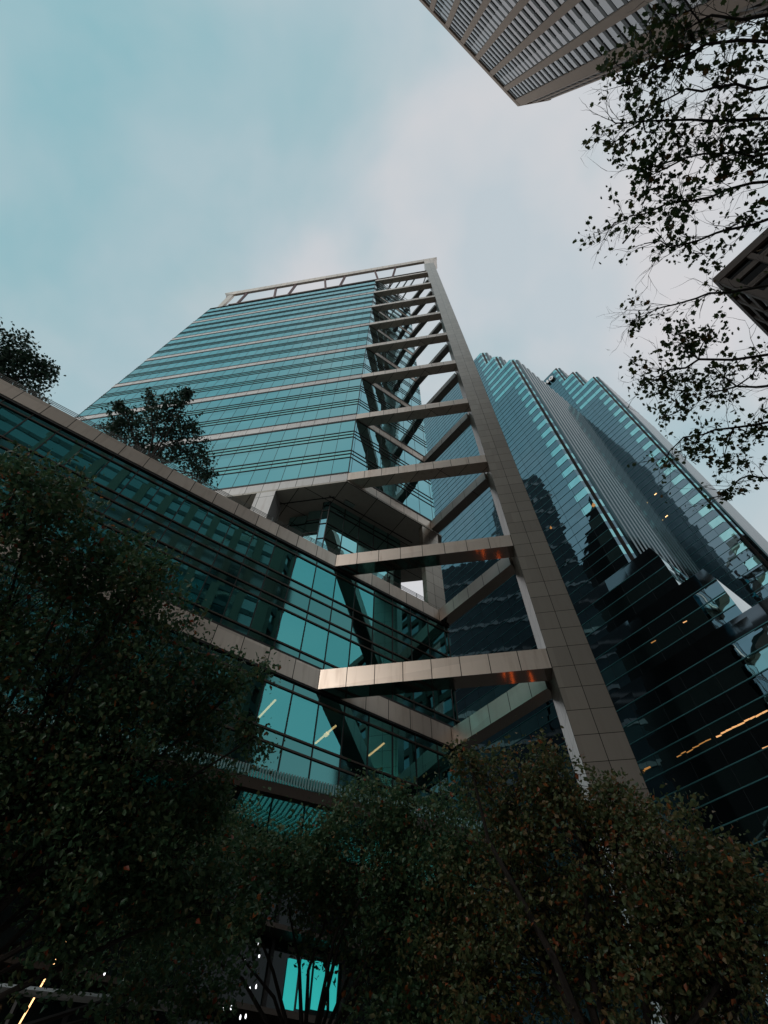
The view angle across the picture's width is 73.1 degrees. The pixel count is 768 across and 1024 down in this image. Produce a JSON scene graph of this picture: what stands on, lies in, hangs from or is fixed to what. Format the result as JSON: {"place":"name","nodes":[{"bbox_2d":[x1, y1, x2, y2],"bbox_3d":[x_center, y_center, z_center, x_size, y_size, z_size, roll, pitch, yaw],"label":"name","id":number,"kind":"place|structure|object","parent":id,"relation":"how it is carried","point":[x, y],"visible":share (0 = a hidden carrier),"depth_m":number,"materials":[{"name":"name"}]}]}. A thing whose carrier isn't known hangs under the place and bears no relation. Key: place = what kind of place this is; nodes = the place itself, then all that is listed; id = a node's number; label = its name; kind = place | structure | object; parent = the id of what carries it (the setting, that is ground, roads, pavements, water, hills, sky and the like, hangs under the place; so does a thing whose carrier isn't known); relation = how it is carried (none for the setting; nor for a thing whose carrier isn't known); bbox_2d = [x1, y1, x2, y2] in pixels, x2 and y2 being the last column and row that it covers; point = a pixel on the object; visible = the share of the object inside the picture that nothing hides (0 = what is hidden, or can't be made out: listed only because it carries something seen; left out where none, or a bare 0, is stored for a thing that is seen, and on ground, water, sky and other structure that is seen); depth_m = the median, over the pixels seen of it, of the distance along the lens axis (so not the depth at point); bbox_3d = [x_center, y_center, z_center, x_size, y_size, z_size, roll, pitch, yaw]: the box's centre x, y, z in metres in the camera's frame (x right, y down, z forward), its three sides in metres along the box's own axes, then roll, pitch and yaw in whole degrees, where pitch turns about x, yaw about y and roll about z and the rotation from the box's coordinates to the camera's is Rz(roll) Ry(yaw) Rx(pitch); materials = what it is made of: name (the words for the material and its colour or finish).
{"place":"outdoors","nodes":[
{"label":"outdoors","id":0,"kind":"place"},
{"bbox_2d":[0,0,767,600],"label":"sky","id":1,"kind":"structure","parent":0,"point":[160,160],"materials":[{"name":"blue"}]},
{"bbox_2d":[419,0,767,105],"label":"concrete tower","id":2,"kind":"structure","parent":0,"point":[523,52],"depth_m":87.53,"materials":[{"name":"grey concrete"}]},
{"bbox_2d":[423,353,767,1023],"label":"stepped tower","id":3,"kind":"structure","parent":0,"point":[669,599],"depth_m":77.74,"materials":[{"name":"teal glass"}]},
{"label":"ground","id":4,"kind":"structure","parent":0,"visible":0},
{"bbox_2d":[0,983,181,1023],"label":"pipe rail","id":5,"kind":"object","parent":4,"relation":"on","point":[87,997],"visible":0.41,"depth_m":6.83,"materials":[{"name":"metal"}]},
{"bbox_2d":[0,439,292,1023],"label":"street tree","id":6,"kind":"object","parent":4,"relation":"on","point":[148,878],"visible":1,"depth_m":6.43,"materials":[{"name":"green plant"}]},
{"bbox_2d":[62,759,552,1023],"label":"street tree","id":7,"kind":"object","parent":4,"relation":"on","point":[398,818],"visible":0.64,"depth_m":8.10,"materials":[{"name":"green plant"}]},
{"bbox_2d":[0,257,739,1023],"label":"office building","id":8,"kind":"structure","parent":4,"relation":"on","point":[304,535],"depth_m":29.85,"materials":[{"name":"teal glass"}]},
{"bbox_2d":[0,317,65,403],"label":"terrace tree","id":9,"kind":"object","parent":8,"relation":"on","point":[16,359],"visible":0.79,"depth_m":31.14,"materials":[{"name":"green plant"}]},
{"bbox_2d":[19,959,55,1023],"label":"tube lamp","id":10,"kind":"object","parent":8,"relation":"attached to","point":[31,1002],"depth_m":11.68,"materials":[{"name":"white"}]},
{"bbox_2d":[93,385,218,488],"bbox_3d":[-14.796,-3.700,32.968,7.080,7.996,7.111,1,-56,0],"label":"terrace tree","id":11,"kind":"object","parent":8,"relation":"on","point":[186,394],"visible":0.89,"depth_m":33.66,"materials":[{"name":"green plant"}]},
{"bbox_2d":[0,405,450,655],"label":"podium window","id":12,"kind":"structure","parent":8,"relation":"in","point":[13,426],"depth_m":29.12,"materials":[{"name":"teal glass"}]},
{"bbox_2d":[0,477,458,719],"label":"podium window","id":13,"kind":"structure","parent":8,"relation":"in","point":[231,602],"depth_m":26.86,"materials":[{"name":"teal glass"}]},
{"bbox_2d":[0,572,467,802],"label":"podium window","id":14,"kind":"structure","parent":8,"relation":"in","point":[288,713],"depth_m":24.20,"materials":[{"name":"teal glass"}]},
{"bbox_2d":[280,947,342,1020],"bbox_3d":[-2.443,16.184,17.637,2.200,1.800,0.130,30,-60,-18],"label":"lit window","id":15,"kind":"structure","parent":8,"relation":"in","point":[291,972],"depth_m":17.65,"materials":[{"name":"teal glass"}]},
{"bbox_2d":[381,717,767,1023],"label":"street tree","id":16,"kind":"object","parent":4,"relation":"on","point":[667,980],"visible":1,"depth_m":6.91,"materials":[{"name":"green plant"}]},
{"bbox_2d":[572,0,767,510],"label":"plane tree","id":17,"kind":"object","parent":4,"relation":"on","point":[670,57],"visible":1,"depth_m":6.96,"materials":[{"name":"green plant"}]},
{"bbox_2d":[712,228,767,335],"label":"brown block","id":18,"kind":"structure","parent":4,"relation":"on","point":[746,263],"depth_m":87.54,"materials":[{"name":"concrete"}]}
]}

